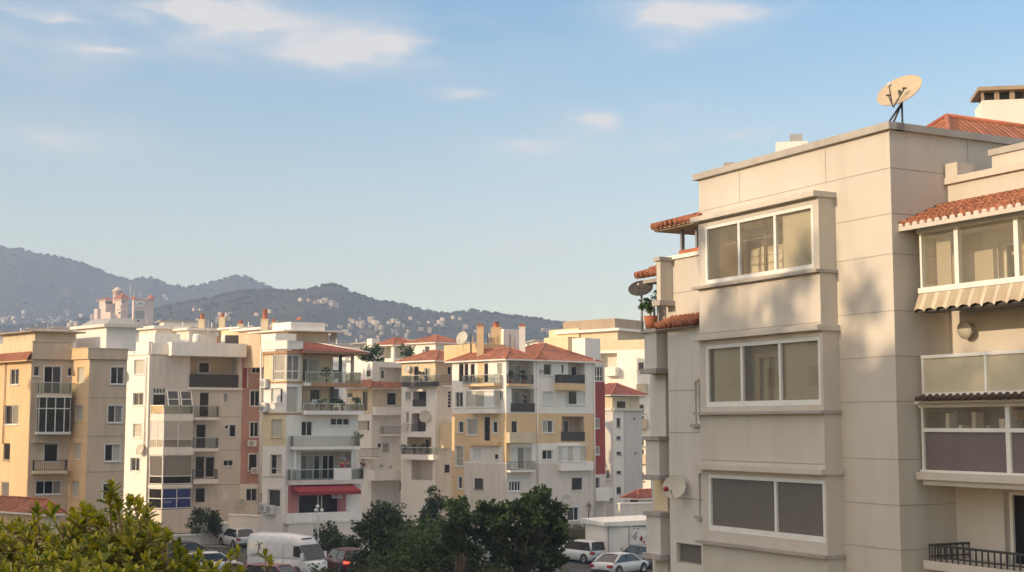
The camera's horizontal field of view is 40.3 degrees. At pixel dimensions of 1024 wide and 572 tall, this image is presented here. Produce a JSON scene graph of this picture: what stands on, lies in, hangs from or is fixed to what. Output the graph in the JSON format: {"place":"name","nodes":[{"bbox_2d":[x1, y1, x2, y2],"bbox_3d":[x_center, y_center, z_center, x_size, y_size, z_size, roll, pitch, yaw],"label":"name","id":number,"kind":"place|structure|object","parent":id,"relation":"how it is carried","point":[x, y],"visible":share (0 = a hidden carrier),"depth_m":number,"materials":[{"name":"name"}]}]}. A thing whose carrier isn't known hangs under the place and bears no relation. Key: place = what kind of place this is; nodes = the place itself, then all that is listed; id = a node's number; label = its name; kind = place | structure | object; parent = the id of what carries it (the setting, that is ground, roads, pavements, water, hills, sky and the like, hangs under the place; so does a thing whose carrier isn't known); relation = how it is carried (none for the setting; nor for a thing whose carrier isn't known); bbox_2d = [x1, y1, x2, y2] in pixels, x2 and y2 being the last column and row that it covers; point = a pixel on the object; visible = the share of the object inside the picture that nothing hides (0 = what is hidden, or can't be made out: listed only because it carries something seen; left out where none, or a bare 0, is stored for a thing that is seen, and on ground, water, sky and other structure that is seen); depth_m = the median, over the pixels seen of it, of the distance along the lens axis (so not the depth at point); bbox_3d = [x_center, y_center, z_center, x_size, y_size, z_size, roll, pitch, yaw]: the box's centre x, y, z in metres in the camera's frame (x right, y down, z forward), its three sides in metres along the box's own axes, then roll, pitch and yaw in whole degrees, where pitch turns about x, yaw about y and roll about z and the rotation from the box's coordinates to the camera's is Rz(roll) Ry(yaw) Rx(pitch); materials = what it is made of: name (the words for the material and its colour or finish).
{"place":"outdoors","nodes":[
{"label":"outdoors","id":0,"kind":"place"},
{"bbox_2d":[25,325,75,347],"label":"town block","id":1,"kind":"structure","parent":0,"point":[50,329],"depth_m":297.78,"materials":[{"name":"paint"}]},
{"bbox_2d":[0,306,143,554],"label":"apartment building","id":2,"kind":"structure","parent":0,"point":[62,418],"depth_m":102.11,"materials":[{"name":"beige paint"}]},
{"bbox_2d":[5,405,18,424],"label":"window","id":3,"kind":"structure","parent":2,"relation":"in","point":[11,410],"depth_m":103.68,"materials":[{"name":"clear glass"}]},
{"bbox_2d":[9,369,18,385],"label":"window","id":4,"kind":"structure","parent":2,"relation":"in","point":[14,372],"depth_m":103.73,"materials":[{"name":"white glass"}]},
{"bbox_2d":[34,480,61,495],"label":"window","id":5,"kind":"structure","parent":2,"relation":"in","point":[53,487],"depth_m":101.82,"materials":[{"name":"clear glass"}]},
{"bbox_2d":[43,443,58,461],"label":"window","id":6,"kind":"structure","parent":2,"relation":"in","point":[50,450],"depth_m":102.15,"materials":[{"name":"grey glass"}]},
{"bbox_2d":[43,365,61,393],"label":"door","id":7,"kind":"structure","parent":2,"relation":"in","point":[51,373],"depth_m":102.62,"materials":[{"name":"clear glass"}]},
{"bbox_2d":[70,481,78,497],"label":"window","id":8,"kind":"structure","parent":2,"relation":"in","point":[75,484],"depth_m":101.77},
{"bbox_2d":[104,444,120,461],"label":"window","id":9,"kind":"structure","parent":2,"relation":"in","point":[112,452],"depth_m":101.77,"materials":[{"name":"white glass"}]},
{"bbox_2d":[107,405,122,423],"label":"window","id":10,"kind":"structure","parent":2,"relation":"in","point":[114,412],"depth_m":102.10,"materials":[{"name":"grey glass"}]},
{"bbox_2d":[110,366,124,384],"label":"window","id":11,"kind":"structure","parent":2,"relation":"in","point":[117,373],"depth_m":102.42,"materials":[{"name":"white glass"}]},
{"bbox_2d":[94,286,153,324],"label":"hotel building","id":12,"kind":"structure","parent":0,"point":[142,309],"depth_m":599.94,"materials":[{"name":"paint"}]},
{"bbox_2d":[155,320,197,326],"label":"town block","id":13,"kind":"structure","parent":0,"point":[177,323],"depth_m":298.07,"materials":[{"name":"paint"}]},
{"bbox_2d":[0,248,431,325],"bbox_3d":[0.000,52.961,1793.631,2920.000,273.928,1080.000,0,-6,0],"label":"mountain","id":14,"kind":"structure","parent":0,"point":[78,278],"depth_m":1885.45,"materials":[{"name":"grey stone"}]},
{"bbox_2d":[0,286,562,342],"bbox_3d":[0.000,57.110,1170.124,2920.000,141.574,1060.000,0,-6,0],"label":"wooded hill","id":15,"kind":"structure","parent":0,"point":[288,301],"depth_m":1206.97,"materials":[{"name":"green plant"}]},
{"bbox_2d":[0,245,645,341],"bbox_3d":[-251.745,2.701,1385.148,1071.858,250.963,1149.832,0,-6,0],"label":"hillside woodland","id":16,"kind":"object","parent":15,"relation":"on","point":[426,312],"visible":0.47,"depth_m":1300.66,"materials":[{"name":"green plant"}]},
{"bbox_2d":[141,529,509,548],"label":"pavement","id":17,"kind":"structure","parent":0,"point":[217,546],"depth_m":112.66,"materials":[{"name":"grey concrete"}]},
{"bbox_2d":[354,338,381,362],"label":"house","id":18,"kind":"structure","parent":0,"point":[371,341],"depth_m":172.40,"materials":[{"name":"white paint"}]},
{"bbox_2d":[340,362,401,521],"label":"apartment building","id":19,"kind":"structure","parent":0,"point":[379,393],"depth_m":137.99,"materials":[{"name":"white paint"}]},
{"bbox_2d":[358,420,369,430],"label":"window","id":20,"kind":"structure","parent":19,"relation":"in","point":[363,425],"depth_m":138.53,"materials":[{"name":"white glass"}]},
{"bbox_2d":[368,343,384,361],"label":"potted plant","id":21,"kind":"object","parent":19,"relation":"on","point":[376,349],"visible":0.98,"depth_m":140.14,"materials":[{"name":"green plant"}]},
{"bbox_2d":[386,392,396,405],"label":"window","id":22,"kind":"structure","parent":19,"relation":"in","point":[391,397],"depth_m":138.80,"materials":[{"name":"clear glass"}]},
{"bbox_2d":[122,548,652,571],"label":"car park","id":23,"kind":"structure","parent":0,"point":[575,566],"depth_m":98.83,"materials":[{"name":"grey asphalt"}]},
{"bbox_2d":[0,495,67,562],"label":"house","id":24,"kind":"structure","parent":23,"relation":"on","point":[11,507],"depth_m":95.12,"materials":[{"name":"concrete"}]},
{"bbox_2d":[173,534,199,543],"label":"garden wall","id":25,"kind":"structure","parent":23,"relation":"on","point":[190,537],"depth_m":113.07,"materials":[{"name":"white paint"}]},
{"bbox_2d":[162,541,217,560],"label":"car","id":26,"kind":"object","parent":23,"relation":"on","point":[191,546],"visible":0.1,"depth_m":100.22,"materials":[{"name":"grey metal"}]},
{"bbox_2d":[184,506,223,537],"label":"shrub","id":27,"kind":"object","parent":23,"relation":"on","point":[213,519],"visible":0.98,"depth_m":114.16,"materials":[{"name":"green plant"}]},
{"bbox_2d":[181,551,242,571],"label":"car","id":28,"kind":"object","parent":23,"relation":"on","point":[213,555],"visible":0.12,"depth_m":91.68,"materials":[{"name":"white metal"}]},
{"bbox_2d":[219,527,254,548],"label":"car","id":29,"kind":"object","parent":23,"relation":"on","point":[233,536],"visible":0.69,"depth_m":111.79,"materials":[{"name":"white metal"}]},
{"bbox_2d":[244,562,299,571],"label":"car","id":30,"kind":"object","parent":23,"relation":"on","point":[275,567],"visible":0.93,"depth_m":83.76,"materials":[{"name":"metal"}]},
{"bbox_2d":[247,532,327,571],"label":"van","id":31,"kind":"object","parent":23,"relation":"on","point":[300,552],"visible":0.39,"depth_m":90.53,"materials":[{"name":"white metal"}]},
{"bbox_2d":[313,520,345,551],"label":"shrub","id":32,"kind":"object","parent":23,"relation":"on","point":[331,538],"visible":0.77,"depth_m":102.13,"materials":[{"name":"green plant"}]},
{"bbox_2d":[323,547,367,571],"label":"car","id":33,"kind":"object","parent":23,"relation":"on","point":[334,558],"visible":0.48,"depth_m":92.86,"materials":[{"name":"red metal"}]},
{"bbox_2d":[339,534,361,548],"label":"shrub","id":34,"kind":"object","parent":23,"relation":"on","point":[351,542],"visible":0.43,"depth_m":99.40,"materials":[{"name":"green plant"}]},
{"bbox_2d":[343,500,418,571],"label":"tree","id":35,"kind":"object","parent":23,"relation":"on","point":[386,516],"visible":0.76,"depth_m":82.17,"materials":[{"name":"green plant"}]},
{"bbox_2d":[366,513,458,571],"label":"tree","id":36,"kind":"object","parent":23,"relation":"on","point":[420,557],"visible":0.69,"depth_m":64.59,"materials":[{"name":"green plant"}]},
{"bbox_2d":[418,485,448,532],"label":"tree","id":37,"kind":"object","parent":23,"relation":"on","point":[434,506],"visible":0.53,"depth_m":110.27,"materials":[{"name":"green plant"}]},
{"bbox_2d":[425,494,486,571],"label":"tree","id":38,"kind":"object","parent":23,"relation":"on","point":[455,539],"visible":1,"depth_m":56.55,"materials":[{"name":"green plant"}]},
{"bbox_2d":[453,540,503,571],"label":"tree","id":39,"kind":"object","parent":23,"relation":"on","point":[476,568],"visible":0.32,"depth_m":60.94,"materials":[{"name":"green plant"}]},
{"bbox_2d":[465,484,573,571],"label":"tree","id":40,"kind":"object","parent":23,"relation":"on","point":[537,511],"visible":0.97,"depth_m":58.45,"materials":[{"name":"green plant"}]},
{"bbox_2d":[520,523,584,539],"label":"hedge","id":41,"kind":"object","parent":23,"relation":"on","point":[577,533],"visible":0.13,"depth_m":111.21,"materials":[{"name":"green plant"}]},
{"bbox_2d":[559,539,604,563],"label":"car","id":42,"kind":"object","parent":23,"relation":"on","point":[584,551],"visible":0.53,"depth_m":99.50,"materials":[{"name":"white metal"}]},
{"bbox_2d":[580,515,645,552],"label":"kiosk","id":43,"kind":"object","parent":23,"relation":"on","point":[617,533],"visible":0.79,"depth_m":99.74,"materials":[{"name":"white plastic"}]},
{"bbox_2d":[621,530,627,551],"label":"door","id":44,"kind":"structure","parent":43,"relation":"in","point":[624,533],"depth_m":99.47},
{"bbox_2d":[590,552,648,571],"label":"car","id":45,"kind":"object","parent":23,"relation":"on","point":[617,562],"visible":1,"depth_m":91.59,"materials":[{"name":"white metal"}]},
{"bbox_2d":[622,544,652,565],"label":"car","id":46,"kind":"object","parent":23,"relation":"on","point":[637,550],"visible":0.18,"depth_m":96.73,"materials":[{"name":"grey metal"}]},
{"bbox_2d":[404,335,465,354],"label":"apartment building","id":47,"kind":"structure","parent":0,"point":[432,342],"depth_m":169.37,"materials":[{"name":"white paint"}]},
{"bbox_2d":[0,0,1023,328],"label":"sky","id":48,"kind":"structure","parent":0,"point":[519,157],"materials":[{"name":"blue"}]},
{"bbox_2d":[544,318,651,488],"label":"apartment building","id":49,"kind":"structure","parent":0,"point":[616,345],"depth_m":167.04,"materials":[{"name":"white paint"}]},
{"bbox_2d":[605,383,648,516],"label":"apartment building","id":50,"kind":"structure","parent":0,"point":[623,442],"depth_m":147.87,"materials":[{"name":"white paint"}]},
{"bbox_2d":[634,85,1023,571],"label":"apartment building","id":51,"kind":"structure","parent":0,"point":[834,350],"depth_m":27.15,"materials":[{"name":"paint"}]},
{"bbox_2d":[628,280,652,333],"bbox_3d":[3.116,0.490,33.748,0.597,1.309,0.500,0,-6,0],"label":"satellite dish","id":52,"kind":"object","parent":51,"relation":"on","point":[639,288],"visible":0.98,"depth_m":33.81,"materials":[{"name":"metal"}]},
{"bbox_2d":[637,290,656,328],"bbox_3d":[3.336,0.548,33.571,0.520,0.949,0.812,-5,-7,39],"label":"potted plant","id":53,"kind":"object","parent":51,"relation":"on","point":[650,320],"visible":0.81,"depth_m":33.39,"materials":[{"name":"green plant"}]},
{"bbox_2d":[663,475,685,497],"bbox_3d":[3.660,4.486,31.200,0.569,0.518,0.405,0,-6,0],"label":"satellite dish","id":54,"kind":"object","parent":51,"relation":"attached to","point":[674,486],"visible":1,"depth_m":31.23,"materials":[{"name":"metal"}]},
{"bbox_2d":[679,543,701,565],"bbox_3d":[4.027,5.991,31.193,0.504,0.452,0.882,0,-6,0],"label":"window","id":55,"kind":"structure","parent":51,"relation":"in","point":[688,553],"depth_m":31.28,"materials":[{"name":"glass"}]},
{"bbox_2d":[690,381,699,426],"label":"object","id":56,"kind":"structure","parent":51,"relation":"in","point":[698,383],"depth_m":31.20,"materials":[{"name":"plastic"}]},
{"bbox_2d":[877,75,921,122],"bbox_3d":[7.598,-3.600,27.388,0.817,1.211,0.812,0,-6,0],"label":"satellite dish","id":57,"kind":"object","parent":51,"relation":"on","point":[900,90],"visible":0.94,"depth_m":27.44,"materials":[{"name":"metal"}]},
{"bbox_2d":[1003,239,1023,277],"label":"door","id":58,"kind":"structure","parent":51,"relation":"in","point":[1009,268],"depth_m":25.74,"materials":[{"name":"white glass"}]},
{"bbox_2d":[1009,491,1023,563],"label":"door","id":59,"kind":"structure","parent":51,"relation":"in","point":[1016,499],"depth_m":25.30,"materials":[{"name":"clear glass"}]},
{"label":"ground","id":60,"kind":"structure","parent":0,"visible":0},
{"bbox_2d":[0,477,275,571],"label":"tree","id":61,"kind":"object","parent":60,"relation":"on","point":[101,548],"visible":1,"depth_m":6.56,"materials":[{"name":"green plant"}]},
{"bbox_2d":[123,313,262,534],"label":"apartment building","id":62,"kind":"structure","parent":60,"relation":"on","point":[192,410],"depth_m":123.40,"materials":[{"name":"beige paint"}]},
{"bbox_2d":[129,457,139,471],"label":"window","id":63,"kind":"structure","parent":62,"relation":"in","point":[135,461],"depth_m":122.32,"materials":[{"name":"grey glass"}]},
{"bbox_2d":[132,423,141,437],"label":"window","id":64,"kind":"structure","parent":62,"relation":"in","point":[137,426],"depth_m":122.46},
{"bbox_2d":[132,392,143,405],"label":"window","id":65,"kind":"structure","parent":62,"relation":"in","point":[138,396],"depth_m":122.67,"materials":[{"name":"grey glass"}]},
{"bbox_2d":[133,359,144,375],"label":"window","id":66,"kind":"structure","parent":62,"relation":"in","point":[139,363],"depth_m":122.97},
{"bbox_2d":[153,394,165,405],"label":"window","id":67,"kind":"structure","parent":62,"relation":"in","point":[158,399],"depth_m":122.20,"materials":[{"name":"grey glass"}]},
{"bbox_2d":[167,390,179,406],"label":"tilted window","id":68,"kind":"structure","parent":62,"relation":"in","point":[172,395],"depth_m":122.32,"materials":[{"name":"grey glass"}]},
{"bbox_2d":[180,390,192,406],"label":"tilted window","id":69,"kind":"structure","parent":62,"relation":"in","point":[185,395],"depth_m":122.85,"materials":[{"name":"grey glass"}]},
{"bbox_2d":[195,457,203,477],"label":"door","id":70,"kind":"structure","parent":62,"relation":"in","point":[199,460],"depth_m":123.49,"materials":[{"name":"brown glass"}]},
{"bbox_2d":[196,425,204,447],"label":"door","id":71,"kind":"structure","parent":62,"relation":"in","point":[200,442],"depth_m":123.76,"materials":[{"name":"brown glass"}]},
{"bbox_2d":[198,362,209,373],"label":"window","id":72,"kind":"structure","parent":62,"relation":"in","point":[203,367],"depth_m":125.74,"materials":[{"name":"grey glass"}]},
{"bbox_2d":[200,393,207,415],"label":"door","id":73,"kind":"structure","parent":62,"relation":"in","point":[203,396],"depth_m":124.15,"materials":[{"name":"grey glass"}]},
{"bbox_2d":[205,457,214,476],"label":"balcony door","id":74,"kind":"structure","parent":62,"relation":"in","point":[209,464],"depth_m":123.88,"materials":[{"name":"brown glass"}]},
{"bbox_2d":[245,488,257,501],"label":"window","id":75,"kind":"structure","parent":62,"relation":"in","point":[251,494],"depth_m":125.43,"materials":[{"name":"white glass"}]},
{"bbox_2d":[248,453,257,470],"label":"window","id":76,"kind":"structure","parent":62,"relation":"in","point":[252,457],"depth_m":125.77,"materials":[{"name":"white glass"}]},
{"bbox_2d":[249,421,258,437],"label":"window","id":77,"kind":"structure","parent":62,"relation":"in","point":[253,425],"depth_m":126.07,"materials":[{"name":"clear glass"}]},
{"bbox_2d":[249,390,259,406],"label":"window","id":78,"kind":"structure","parent":62,"relation":"in","point":[254,396],"depth_m":126.35,"materials":[{"name":"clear glass"}]},
{"bbox_2d":[196,522,228,544],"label":"bin store","id":79,"kind":"structure","parent":60,"relation":"on","point":[208,538],"depth_m":114.32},
{"bbox_2d":[217,322,263,492],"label":"town block","id":80,"kind":"structure","parent":60,"relation":"on","point":[262,426],"depth_m":195.25,"materials":[{"name":"beige paint"}]},
{"bbox_2d":[228,514,260,532],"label":"garden wall","id":81,"kind":"structure","parent":60,"relation":"on","point":[246,521],"depth_m":117.55,"materials":[{"name":"beige paint"}]},
{"bbox_2d":[229,309,369,542],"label":"apartment building","id":82,"kind":"structure","parent":60,"relation":"on","point":[306,449],"depth_m":115.94,"materials":[{"name":"white paint"}]},
{"bbox_2d":[267,488,280,507],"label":"window","id":83,"kind":"structure","parent":82,"relation":"in","point":[274,493],"depth_m":114.74,"materials":[{"name":"grey glass"}]},
{"bbox_2d":[269,454,281,475],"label":"window","id":84,"kind":"structure","parent":82,"relation":"in","point":[275,459],"depth_m":114.93,"materials":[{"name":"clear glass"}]},
{"bbox_2d":[270,419,281,437],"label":"window","id":85,"kind":"structure","parent":82,"relation":"in","point":[276,423],"depth_m":115.21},
{"bbox_2d":[270,387,282,403],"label":"window","id":86,"kind":"structure","parent":82,"relation":"in","point":[277,393],"depth_m":115.49,"materials":[{"name":"white glass"}]},
{"bbox_2d":[272,354,284,379],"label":"window","id":87,"kind":"structure","parent":82,"relation":"in","point":[279,359],"depth_m":115.64,"materials":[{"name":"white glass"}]},
{"bbox_2d":[285,387,296,411],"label":"window","id":88,"kind":"structure","parent":82,"relation":"in","point":[291,406],"depth_m":115.21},
{"bbox_2d":[285,354,300,379],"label":"window","id":89,"kind":"structure","parent":82,"relation":"in","point":[292,360],"depth_m":115.47,"materials":[{"name":"white glass"}]},
{"bbox_2d":[301,421,311,435],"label":"window","id":90,"kind":"structure","parent":82,"relation":"in","point":[306,430],"depth_m":116.00,"materials":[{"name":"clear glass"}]},
{"bbox_2d":[302,358,317,381],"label":"door","id":91,"kind":"structure","parent":82,"relation":"in","point":[308,364],"depth_m":118.18,"materials":[{"name":"grey glass"}]},
{"bbox_2d":[301,455,319,478],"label":"door","id":92,"kind":"structure","parent":82,"relation":"in","point":[307,461],"depth_m":116.91,"materials":[{"name":"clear glass"}]},
{"bbox_2d":[321,454,334,478],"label":"door","id":93,"kind":"structure","parent":82,"relation":"in","point":[328,460],"depth_m":117.60,"materials":[{"name":"grey glass"}]},
{"bbox_2d":[330,418,349,425],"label":"window","id":94,"kind":"structure","parent":82,"relation":"in","point":[333,421],"depth_m":117.40,"materials":[{"name":"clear glass"}]},
{"bbox_2d":[330,340,350,410],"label":"town block","id":95,"kind":"structure","parent":60,"relation":"on","point":[340,393],"depth_m":225.62,"materials":[{"name":"paint"}]},
{"bbox_2d":[375,337,409,361],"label":"house","id":96,"kind":"structure","parent":60,"relation":"on","point":[391,352],"depth_m":171.14,"materials":[{"name":"paint"}]},
{"bbox_2d":[395,350,451,524],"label":"apartment building","id":97,"kind":"structure","parent":60,"relation":"on","point":[431,392],"depth_m":134.57,"materials":[{"name":"white paint"}]},
{"bbox_2d":[444,322,609,527],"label":"apartment building","id":98,"kind":"structure","parent":60,"relation":"on","point":[508,444],"depth_m":125.96,"materials":[{"name":"white paint"}]},
{"bbox_2d":[454,445,463,466],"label":"window","id":99,"kind":"structure","parent":98,"relation":"in","point":[459,449],"depth_m":127.16,"materials":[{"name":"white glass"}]},
{"bbox_2d":[466,418,477,435],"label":"window","id":100,"kind":"structure","parent":98,"relation":"in","point":[472,428],"depth_m":126.20,"materials":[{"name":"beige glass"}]},
{"bbox_2d":[485,417,489,440],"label":"window","id":101,"kind":"structure","parent":98,"relation":"in","point":[487,419],"depth_m":124.76,"materials":[{"name":"black glass"}]},
{"bbox_2d":[508,480,521,491],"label":"window","id":102,"kind":"structure","parent":98,"relation":"in","point":[513,485],"depth_m":122.94,"materials":[{"name":"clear glass"}]},
{"bbox_2d":[511,446,531,468],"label":"door","id":103,"kind":"structure","parent":98,"relation":"in","point":[518,454],"depth_m":123.64,"materials":[{"name":"white glass"}]},
{"bbox_2d":[542,420,553,433],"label":"window","id":104,"kind":"structure","parent":98,"relation":"in","point":[547,425],"depth_m":125.58,"materials":[{"name":"clear glass"}]},
{"bbox_2d":[542,391,554,405],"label":"window","id":105,"kind":"structure","parent":98,"relation":"in","point":[547,396],"depth_m":125.83,"materials":[{"name":"white plastic"}]},
{"bbox_2d":[567,506,579,521],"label":"window","id":106,"kind":"structure","parent":98,"relation":"in","point":[572,516],"depth_m":126.41,"materials":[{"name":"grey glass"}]},
{"bbox_2d":[565,391,584,404],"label":"window","id":107,"kind":"structure","parent":98,"relation":"in","point":[571,397],"depth_m":127.65,"materials":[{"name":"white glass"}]},
{"bbox_2d":[571,478,582,490],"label":"window","id":108,"kind":"structure","parent":98,"relation":"in","point":[576,482],"depth_m":126.94,"materials":[{"name":"grey glass"}]},
{"bbox_2d":[595,366,602,380],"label":"window","id":109,"kind":"structure","parent":98,"relation":"in","point":[598,370],"depth_m":131.48,"materials":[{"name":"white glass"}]},
{"bbox_2d":[617,502,651,515],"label":"garden wall","id":110,"kind":"structure","parent":60,"relation":"on","point":[631,508],"depth_m":121.34,"materials":[{"name":"white paint"}]},
{"bbox_2d":[619,488,651,502],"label":"house","id":111,"kind":"structure","parent":60,"relation":"on","point":[641,495],"depth_m":125.34,"materials":[{"name":"red tile"}]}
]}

